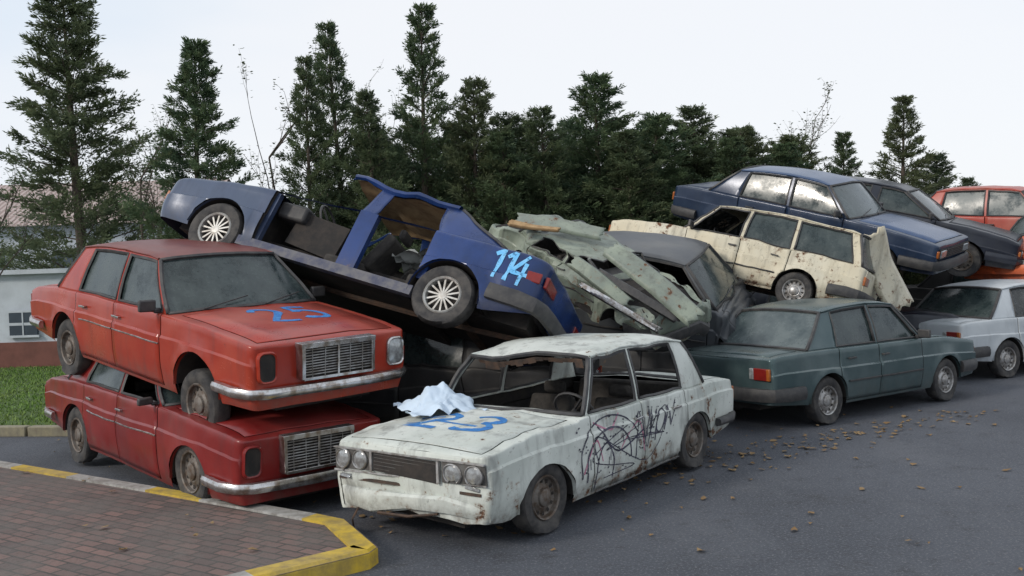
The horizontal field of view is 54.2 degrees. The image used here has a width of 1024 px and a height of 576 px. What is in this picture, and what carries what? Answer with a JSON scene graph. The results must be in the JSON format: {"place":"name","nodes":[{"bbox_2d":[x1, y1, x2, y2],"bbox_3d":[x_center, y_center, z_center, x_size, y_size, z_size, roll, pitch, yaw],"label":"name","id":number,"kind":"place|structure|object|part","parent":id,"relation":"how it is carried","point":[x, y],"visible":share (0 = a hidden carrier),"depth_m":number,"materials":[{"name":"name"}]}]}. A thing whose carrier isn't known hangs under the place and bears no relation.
{"place":"outdoors","nodes":[
{"label":"outdoors","id":0,"kind":"place"},
{"bbox_2d":[0,365,66,425],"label":"grass lawn","id":1,"kind":"structure","parent":0,"point":[9,422],"depth_m":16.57,"materials":[{"name":"green plant"}]},
{"bbox_2d":[0,268,68,367],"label":"kiosk building","id":2,"kind":"structure","parent":1,"relation":"on","point":[24,342],"depth_m":21.92,"materials":[{"name":"white paint"}]},
{"bbox_2d":[6,310,39,337],"bbox_3d":[-10.688,0.783,21.897,0.700,0.600,0.075,-2,2,3],"label":"window","id":3,"kind":"structure","parent":2,"relation":"in","point":[19,325],"depth_m":21.87,"materials":[{"name":"grey glass"}]},
{"bbox_2d":[0,0,178,269],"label":"conifer tree","id":4,"kind":"object","parent":1,"relation":"on","point":[64,147],"visible":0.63,"depth_m":25.29,"materials":[{"name":"green plant"}]},
{"bbox_2d":[117,35,260,238],"bbox_3d":[-6.140,-1.384,18.467,3.904,6.558,3.351,-2,2,-4],"label":"conifer tree","id":5,"kind":"object","parent":1,"relation":"on","point":[199,135],"visible":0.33,"depth_m":18.34,"materials":[{"name":"green plant"}]},
{"bbox_2d":[0,179,230,269],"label":"hall building","id":6,"kind":"structure","parent":0,"point":[3,205],"depth_m":35.35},
{"bbox_2d":[51,254,75,267],"bbox_3d":[-15.393,-0.703,35.021,1.400,1.000,0.100,-2,2,-2],"label":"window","id":7,"kind":"structure","parent":6,"relation":"in","point":[68,260],"depth_m":34.96,"materials":[{"name":"grey glass"}]},
{"bbox_2d":[0,467,376,575],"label":"pavement","id":8,"kind":"structure","parent":0,"point":[43,520],"depth_m":7.67,"materials":[{"name":"brick"}]},
{"bbox_2d":[0,361,1023,575],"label":"ground","id":9,"kind":"structure","parent":0,"point":[973,525],"depth_m":8.32,"materials":[{"name":"grey asphalt"}]},
{"bbox_2d":[0,151,54,275],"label":"bare tree","id":10,"kind":"object","parent":9,"relation":"on","point":[12,185],"visible":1,"depth_m":21.01,"materials":[{"name":"brown plant"}]},
{"bbox_2d":[0,425,67,436],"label":"lawn kerb","id":11,"kind":"structure","parent":9,"relation":"on","point":[31,431],"depth_m":13.08,"materials":[{"name":"beige concrete"}]},
{"bbox_2d":[103,104,174,239],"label":"bare tree","id":12,"kind":"object","parent":9,"relation":"on","point":[141,187],"visible":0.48,"depth_m":21.17,"materials":[{"name":"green plant"}]},
{"bbox_2d":[0,461,377,575],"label":"kerb","id":13,"kind":"structure","parent":9,"relation":"on","point":[352,539],"depth_m":7.39,"materials":[{"name":"yellow concrete"}]},
{"bbox_2d":[43,361,380,504],"bbox_3d":[-3.360,1.291,10.524,1.831,1.294,5.114,-4,5,-42],"label":"wrecked car","id":14,"kind":"object","parent":9,"relation":"on","point":[242,456],"visible":0.56,"depth_m":9.00,"materials":[{"name":"red paint"}]},
{"bbox_3d":[-4.235,1.209,10.492,0.260,1.011,0.934,-4,5,-42],"label":"door","id":15,"kind":"part","parent":14,"relation":"part of","materials":[{"name":"red paint"}]},
{"bbox_3d":[-3.644,1.423,9.708,0.066,0.688,1.031,-4,5,-42],"label":"door","id":16,"kind":"part","parent":14,"relation":"part of","materials":[{"name":"red paint"}]},
{"bbox_2d":[29,239,405,425],"bbox_3d":[-3.334,0.319,10.552,2.019,1.579,5.265,-6,10,-44],"label":"wrecked car","id":17,"kind":"object","parent":14,"relation":"on","point":[213,331],"visible":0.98,"depth_m":9.42,"materials":[{"name":"red paint"}]},
{"bbox_3d":[-4.263,0.169,10.429,0.279,1.160,0.962,-6,10,-44],"label":"door","id":18,"kind":"part","parent":17,"relation":"part of","materials":[{"name":"red paint"}]},
{"bbox_3d":[-3.556,0.278,9.714,0.279,1.156,1.050,-6,10,-44],"label":"door","id":19,"kind":"part","parent":17,"relation":"part of","materials":[{"name":"red paint"}]},
{"bbox_2d":[233,41,342,190],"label":"bare tree","id":20,"kind":"object","parent":9,"relation":"on","point":[282,139],"visible":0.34,"depth_m":20.05,"materials":[{"name":"brown plant"}]},
{"bbox_2d":[272,54,348,223],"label":"conifer tree","id":21,"kind":"object","parent":9,"relation":"on","point":[305,126],"visible":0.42,"depth_m":18.87,"materials":[{"name":"green plant"}]},
{"bbox_2d":[296,19,381,254],"bbox_3d":[-3.257,-1.793,19.993,4.279,7.106,3.527,-5,3,-18],"label":"conifer tree","id":22,"kind":"object","parent":9,"relation":"on","point":[329,45],"visible":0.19,"depth_m":19.63,"materials":[{"name":"green plant"}]},
{"bbox_2d":[300,34,403,209],"bbox_3d":[-3.865,-2.106,22.419,1.791,7.304,3.186,0,3,44],"label":"bare tree","id":23,"kind":"object","parent":9,"relation":"on","point":[357,105],"visible":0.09,"depth_m":22.41,"materials":[{"name":"brown plant"}]},
{"bbox_2d":[324,129,417,270],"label":"conifer tree","id":24,"kind":"object","parent":9,"relation":"on","point":[404,178],"depth_m":21.70,"materials":[{"name":"green plant"}]},
{"bbox_2d":[323,87,421,271],"bbox_3d":[-2.655,-1.065,18.802,3.152,5.512,3.078,-3,1,25],"label":"conifer tree","id":25,"kind":"object","parent":9,"relation":"on","point":[364,99],"visible":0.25,"depth_m":18.82,"materials":[{"name":"green plant"}]},
{"bbox_2d":[381,120,444,242],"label":"conifer tree","id":26,"kind":"object","parent":9,"relation":"on","point":[405,127],"visible":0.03,"depth_m":22.76,"materials":[{"name":"green plant"}]},
{"bbox_2d":[365,2,488,252],"bbox_3d":[-1.732,-1.995,20.117,3.918,7.420,4.755,0,3,19],"label":"conifer tree","id":27,"kind":"object","parent":9,"relation":"on","point":[422,141],"visible":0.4,"depth_m":19.64,"materials":[{"name":"green plant"}]},
{"bbox_2d":[379,121,480,240],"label":"conifer tree","id":28,"kind":"object","parent":9,"relation":"on","point":[439,152],"visible":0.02,"depth_m":21.88,"materials":[{"name":"green plant"}]},
{"bbox_2d":[336,331,602,422],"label":"wrecked car","id":29,"kind":"object","parent":9,"relation":"on","point":[426,362],"visible":0.2,"depth_m":11.45,"materials":[{"name":"grey paint"}]},
{"bbox_3d":[-1.707,1.023,11.760,0.938,1.136,0.277,-1,2,20],"label":"door","id":30,"kind":"part","parent":29,"relation":"part of","materials":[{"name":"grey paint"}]},
{"bbox_2d":[160,174,582,367],"bbox_3d":[-1.527,-0.314,11.330,4.872,1.493,1.968,16,-19,22],"label":"wrecked car","id":31,"kind":"object","parent":29,"relation":"on","point":[464,274],"visible":0.81,"depth_m":10.64,"materials":[{"name":"blue paint"}]},
{"bbox_3d":[-0.896,1.003,11.473,0.812,1.137,0.297,-1,2,20],"label":"door","id":32,"kind":"part","parent":29,"relation":"part of","materials":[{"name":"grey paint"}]},
{"bbox_2d":[413,75,529,250],"bbox_3d":[-0.764,-1.331,20.119,3.743,5.824,3.655,-2,4,-8],"label":"conifer tree","id":33,"kind":"object","parent":9,"relation":"on","point":[466,119],"visible":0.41,"depth_m":19.56,"materials":[{"name":"green plant"}]},
{"bbox_2d":[446,111,569,218],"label":"conifer tree","id":34,"kind":"object","parent":9,"relation":"on","point":[519,129],"visible":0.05,"depth_m":20.64,"materials":[{"name":"green plant"}]},
{"bbox_2d":[461,130,564,230],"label":"conifer tree","id":35,"kind":"object","parent":9,"relation":"on","point":[507,147],"visible":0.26,"depth_m":19.27,"materials":[{"name":"green plant"}]},
{"bbox_2d":[20,406,1022,570],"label":"fallen leaves","id":36,"kind":"object","parent":9,"relation":"on","point":[702,497],"visible":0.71,"depth_m":9.88,"materials":[{"name":"brown plant"}]},
{"bbox_2d":[332,332,735,533],"bbox_3d":[0.459,1.161,9.330,1.744,1.361,4.429,0,3,37],"label":"wrecked car","id":37,"kind":"object","parent":9,"relation":"on","point":[531,457],"visible":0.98,"depth_m":8.21,"materials":[{"name":"white paint"}]},
{"bbox_2d":[393,381,486,416],"bbox_3d":[-0.643,0.947,8.753,0.727,0.251,0.812,1,1,-20],"label":"crumpled cloth","id":38,"kind":"object","parent":37,"relation":"on","point":[431,400],"visible":0.97,"depth_m":8.64,"materials":[{"name":"white fabric"}]},
{"bbox_3d":[0.920,1.347,8.581,0.086,0.634,0.879,0,3,37],"label":"door","id":39,"kind":"part","parent":37,"relation":"part of","materials":[{"name":"white paint"}]},
{"bbox_3d":[1.422,1.301,9.268,0.072,0.639,0.825,0,3,37],"label":"door","id":40,"kind":"part","parent":37,"relation":"part of","materials":[{"name":"white paint"}]},
{"bbox_2d":[511,127,576,215],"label":"conifer tree","id":41,"kind":"object","parent":9,"relation":"on","point":[541,174],"depth_m":22.55,"materials":[{"name":"green plant"}]},
{"bbox_2d":[500,105,602,223],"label":"conifer tree","id":42,"kind":"object","parent":9,"relation":"on","point":[550,176],"visible":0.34,"depth_m":19.62,"materials":[{"name":"green plant"}]},
{"bbox_2d":[536,116,607,220],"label":"conifer tree","id":43,"kind":"object","parent":9,"relation":"on","point":[562,129],"visible":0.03,"depth_m":22.70,"materials":[{"name":"green plant"}]},
{"bbox_2d":[539,70,671,230],"bbox_3d":[2.168,-1.561,21.035,4.810,6.032,4.926,-2,2,-1],"label":"conifer tree","id":44,"kind":"object","parent":9,"relation":"on","point":[589,156],"visible":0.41,"depth_m":20.59,"materials":[{"name":"green plant"}]},
{"bbox_2d":[577,116,639,219],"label":"conifer tree","id":45,"kind":"object","parent":9,"relation":"on","point":[622,128],"visible":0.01,"depth_m":23.25,"materials":[{"name":"green plant"}]},
{"bbox_2d":[312,134,922,284],"bbox_3d":[3.417,-1.149,24.159,16.402,5.021,5.994,-2,2,0],"label":"hedge","id":46,"kind":"object","parent":9,"relation":"on","point":[665,187],"depth_m":23.37,"materials":[{"name":"green plant"}]},
{"bbox_2d":[569,129,687,230],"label":"conifer tree","id":47,"kind":"object","parent":9,"relation":"on","point":[634,171],"visible":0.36,"depth_m":19.80,"materials":[{"name":"green plant"}]},
{"bbox_2d":[600,349,675,373],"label":"wrecked car","id":48,"kind":"object","parent":9,"relation":"on","point":[654,361],"visible":0.09,"depth_m":13.12,"materials":[{"name":"grey paint"}]},
{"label":"door","id":49,"kind":"part","parent":48,"relation":"part of","materials":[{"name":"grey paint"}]},
{"bbox_2d":[575,231,755,348],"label":"wrecked car","id":50,"kind":"object","parent":48,"relation":"on","point":[703,271],"visible":0.3,"depth_m":13.41,"materials":[{"name":"grey paint"}]},
{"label":"door","id":51,"kind":"part","parent":50,"relation":"part of","materials":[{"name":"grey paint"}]},
{"bbox_2d":[489,213,710,349],"bbox_3d":[1.057,-0.246,12.355,1.670,0.966,3.301,-12,31,-40],"label":"wrecked car","id":52,"kind":"object","parent":50,"relation":"on","point":[602,275],"visible":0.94,"depth_m":11.82,"materials":[{"name":"green paint"}]},
{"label":"door","id":53,"kind":"part","parent":52,"relation":"part of","materials":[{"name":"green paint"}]},
{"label":"door","id":54,"kind":"part","parent":52,"relation":"part of","materials":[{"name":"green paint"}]},
{"bbox_3d":[1.605,-0.046,11.527,0.501,0.511,1.349,-12,31,-40],"label":"door panel","id":55,"kind":"part","parent":52,"relation":"part of","materials":[{"name":"green paint"}]},
{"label":"door","id":56,"kind":"part","parent":50,"relation":"part of","materials":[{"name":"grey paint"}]},
{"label":"door","id":57,"kind":"part","parent":50,"relation":"part of","materials":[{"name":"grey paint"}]},
{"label":"door","id":58,"kind":"part","parent":50,"relation":"part of","materials":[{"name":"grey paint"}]},
{"bbox_2d":[608,119,689,229],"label":"conifer tree","id":59,"kind":"object","parent":9,"relation":"on","point":[654,144],"depth_m":22.83,"materials":[{"name":"green plant"}]},
{"bbox_2d":[582,111,724,224],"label":"conifer tree","id":60,"kind":"object","parent":9,"relation":"on","point":[667,145],"visible":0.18,"depth_m":20.53,"materials":[{"name":"green plant"}]},
{"bbox_2d":[651,102,739,222],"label":"conifer tree","id":61,"kind":"object","parent":9,"relation":"on","point":[701,164],"visible":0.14,"depth_m":21.60,"materials":[{"name":"green plant"}]},
{"bbox_2d":[684,135,761,220],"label":"conifer tree","id":62,"kind":"object","parent":9,"relation":"on","point":[735,145],"visible":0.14,"depth_m":20.77,"materials":[{"name":"green plant"}]},
{"bbox_2d":[693,122,794,182],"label":"conifer tree","id":63,"kind":"object","parent":9,"relation":"on","point":[747,133],"visible":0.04,"depth_m":21.75,"materials":[{"name":"green plant"}]},
{"bbox_2d":[731,125,768,164],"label":"conifer tree","id":64,"kind":"object","parent":9,"relation":"on","point":[736,127],"depth_m":23.29,"materials":[{"name":"green plant"}]},
{"bbox_2d":[763,141,816,169],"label":"conifer tree","id":65,"kind":"object","parent":9,"relation":"on","point":[786,160],"visible":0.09,"depth_m":21.25,"materials":[{"name":"green plant"}]},
{"bbox_2d":[761,132,834,171],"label":"conifer tree","id":66,"kind":"object","parent":9,"relation":"on","point":[803,147],"visible":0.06,"depth_m":22.66,"materials":[{"name":"green plant"}]},
{"bbox_2d":[773,78,842,157],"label":"bare tree","id":67,"kind":"object","parent":9,"relation":"on","point":[812,140],"visible":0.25,"depth_m":23.69,"materials":[{"name":"brown plant"}]},
{"bbox_2d":[688,298,977,423],"bbox_3d":[4.263,0.841,13.273,4.459,1.431,1.959,-3,2,-35],"label":"wrecked car","id":68,"kind":"object","parent":9,"relation":"on","point":[821,360],"visible":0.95,"depth_m":12.33,"materials":[{"name":"grey paint"}]},
{"bbox_2d":[609,206,913,310],"bbox_3d":[3.651,-0.547,14.869,4.476,1.476,1.768,15,0,28],"label":"wrecked car","id":69,"kind":"object","parent":68,"relation":"on","point":[780,257],"visible":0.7,"depth_m":14.07,"materials":[{"name":"beige paint"}]},
{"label":"door","id":70,"kind":"part","parent":69,"relation":"part of","materials":[{"name":"beige paint"}]},
{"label":"door","id":71,"kind":"part","parent":69,"relation":"part of","materials":[{"name":"paint"}]},
{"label":"door","id":72,"kind":"part","parent":69,"relation":"part of","materials":[{"name":"beige paint"}]},
{"bbox_2d":[671,165,968,274],"bbox_3d":[5.117,-1.245,16.913,4.814,1.401,2.064,17,18,37],"label":"wrecked car","id":73,"kind":"object","parent":69,"relation":"on","point":[856,205],"visible":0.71,"depth_m":16.24,"materials":[{"name":"blue paint"}]},
{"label":"door","id":74,"kind":"part","parent":73,"relation":"part of","materials":[{"name":"blue paint"}]},
{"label":"door","id":75,"kind":"part","parent":73,"relation":"part of","materials":[{"name":"blue paint"}]},
{"bbox_3d":[5.037,-0.424,14.078,0.055,0.618,1.298,-1,2,26],"label":"rear window","id":76,"kind":"part","parent":69,"relation":"part of","materials":[{"name":"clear glass"}]},
{"bbox_3d":[3.177,0.505,12.501,0.498,0.450,1.494,-3,2,-35],"label":"rear window","id":77,"kind":"part","parent":68,"relation":"part of","materials":[{"name":"grey glass"}]},
{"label":"door","id":78,"kind":"part","parent":68,"relation":"part of","materials":[{"name":"grey paint"}]},
{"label":"door","id":79,"kind":"part","parent":68,"relation":"part of","materials":[{"name":"grey paint"}]},
{"bbox_2d":[751,291,966,329],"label":"wrecked car","id":80,"kind":"object","parent":9,"relation":"on","point":[914,316],"visible":0.03,"depth_m":15.81,"materials":[{"name":"black paint"}]},
{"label":"door","id":81,"kind":"part","parent":80,"relation":"part of","materials":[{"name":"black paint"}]},
{"bbox_2d":[829,131,917,284],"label":"conifer tree","id":82,"kind":"object","parent":9,"relation":"on","point":[843,139],"visible":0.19,"depth_m":22.16,"materials":[{"name":"green plant"}]},
{"bbox_2d":[860,95,961,284],"bbox_3d":[8.741,-1.499,21.920,4.755,5.539,3.918,2,2,33],"label":"conifer tree","id":83,"kind":"object","parent":9,"relation":"on","point":[895,132],"visible":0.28,"depth_m":21.78,"materials":[{"name":"green plant"}]},
{"bbox_2d":[903,152,969,284],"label":"conifer tree","id":84,"kind":"object","parent":9,"relation":"on","point":[940,171],"visible":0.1,"depth_m":22.72,"materials":[{"name":"green plant"}]},
{"bbox_2d":[906,271,976,306],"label":"wrecked car","id":85,"kind":"object","parent":9,"relation":"on","point":[920,291],"visible":0.1,"depth_m":19.20,"materials":[{"name":"grey paint"}]},
{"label":"door","id":86,"kind":"part","parent":85,"relation":"part of","materials":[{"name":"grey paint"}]},
{"bbox_2d":[929,185,1023,229],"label":"wrecked car","id":87,"kind":"object","parent":85,"relation":"on","point":[1000,206],"visible":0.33,"depth_m":19.31,"materials":[{"name":"red paint"}]},
{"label":"door","id":88,"kind":"part","parent":87,"relation":"part of","materials":[{"name":"red paint"}]},
{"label":"door","id":89,"kind":"part","parent":87,"relation":"part of","materials":[{"name":"red paint"}]},
{"bbox_2d":[964,216,1023,279],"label":"wrecked car","id":90,"kind":"object","parent":85,"relation":"on","point":[983,272],"visible":0.3,"depth_m":17.29,"materials":[{"name":"orange paint"}]},
{"bbox_2d":[847,176,1023,276],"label":"wrecked car","id":91,"kind":"object","parent":90,"relation":"on","point":[991,246],"visible":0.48,"depth_m":17.26,"materials":[{"name":"black paint"}]},
{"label":"door","id":92,"kind":"part","parent":91,"relation":"part of","materials":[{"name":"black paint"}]},
{"bbox_2d":[953,176,982,186],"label":"conifer tree","id":93,"kind":"object","parent":9,"relation":"on","point":[969,181],"visible":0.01,"depth_m":24.00,"materials":[{"name":"green plant"}]},
{"bbox_2d":[915,279,1023,376],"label":"wrecked car","id":94,"kind":"object","parent":9,"relation":"on","point":[991,325],"visible":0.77,"depth_m":15.49,"materials":[{"name":"silver metal"}]},
{"bbox_3d":[7.115,0.228,16.030,0.506,0.462,1.524,-3,2,-26],"label":"rear window","id":95,"kind":"part","parent":94,"relation":"part of","materials":[{"name":"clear glass"}]},
{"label":"door","id":96,"kind":"part","parent":94,"relation":"part of","materials":[{"name":"silver metal"}]},
{"bbox_2d":[0,0,1023,207],"label":"sky","id":97,"kind":"structure","parent":0,"point":[761,63],"materials":[{"name":"white"}]}
]}

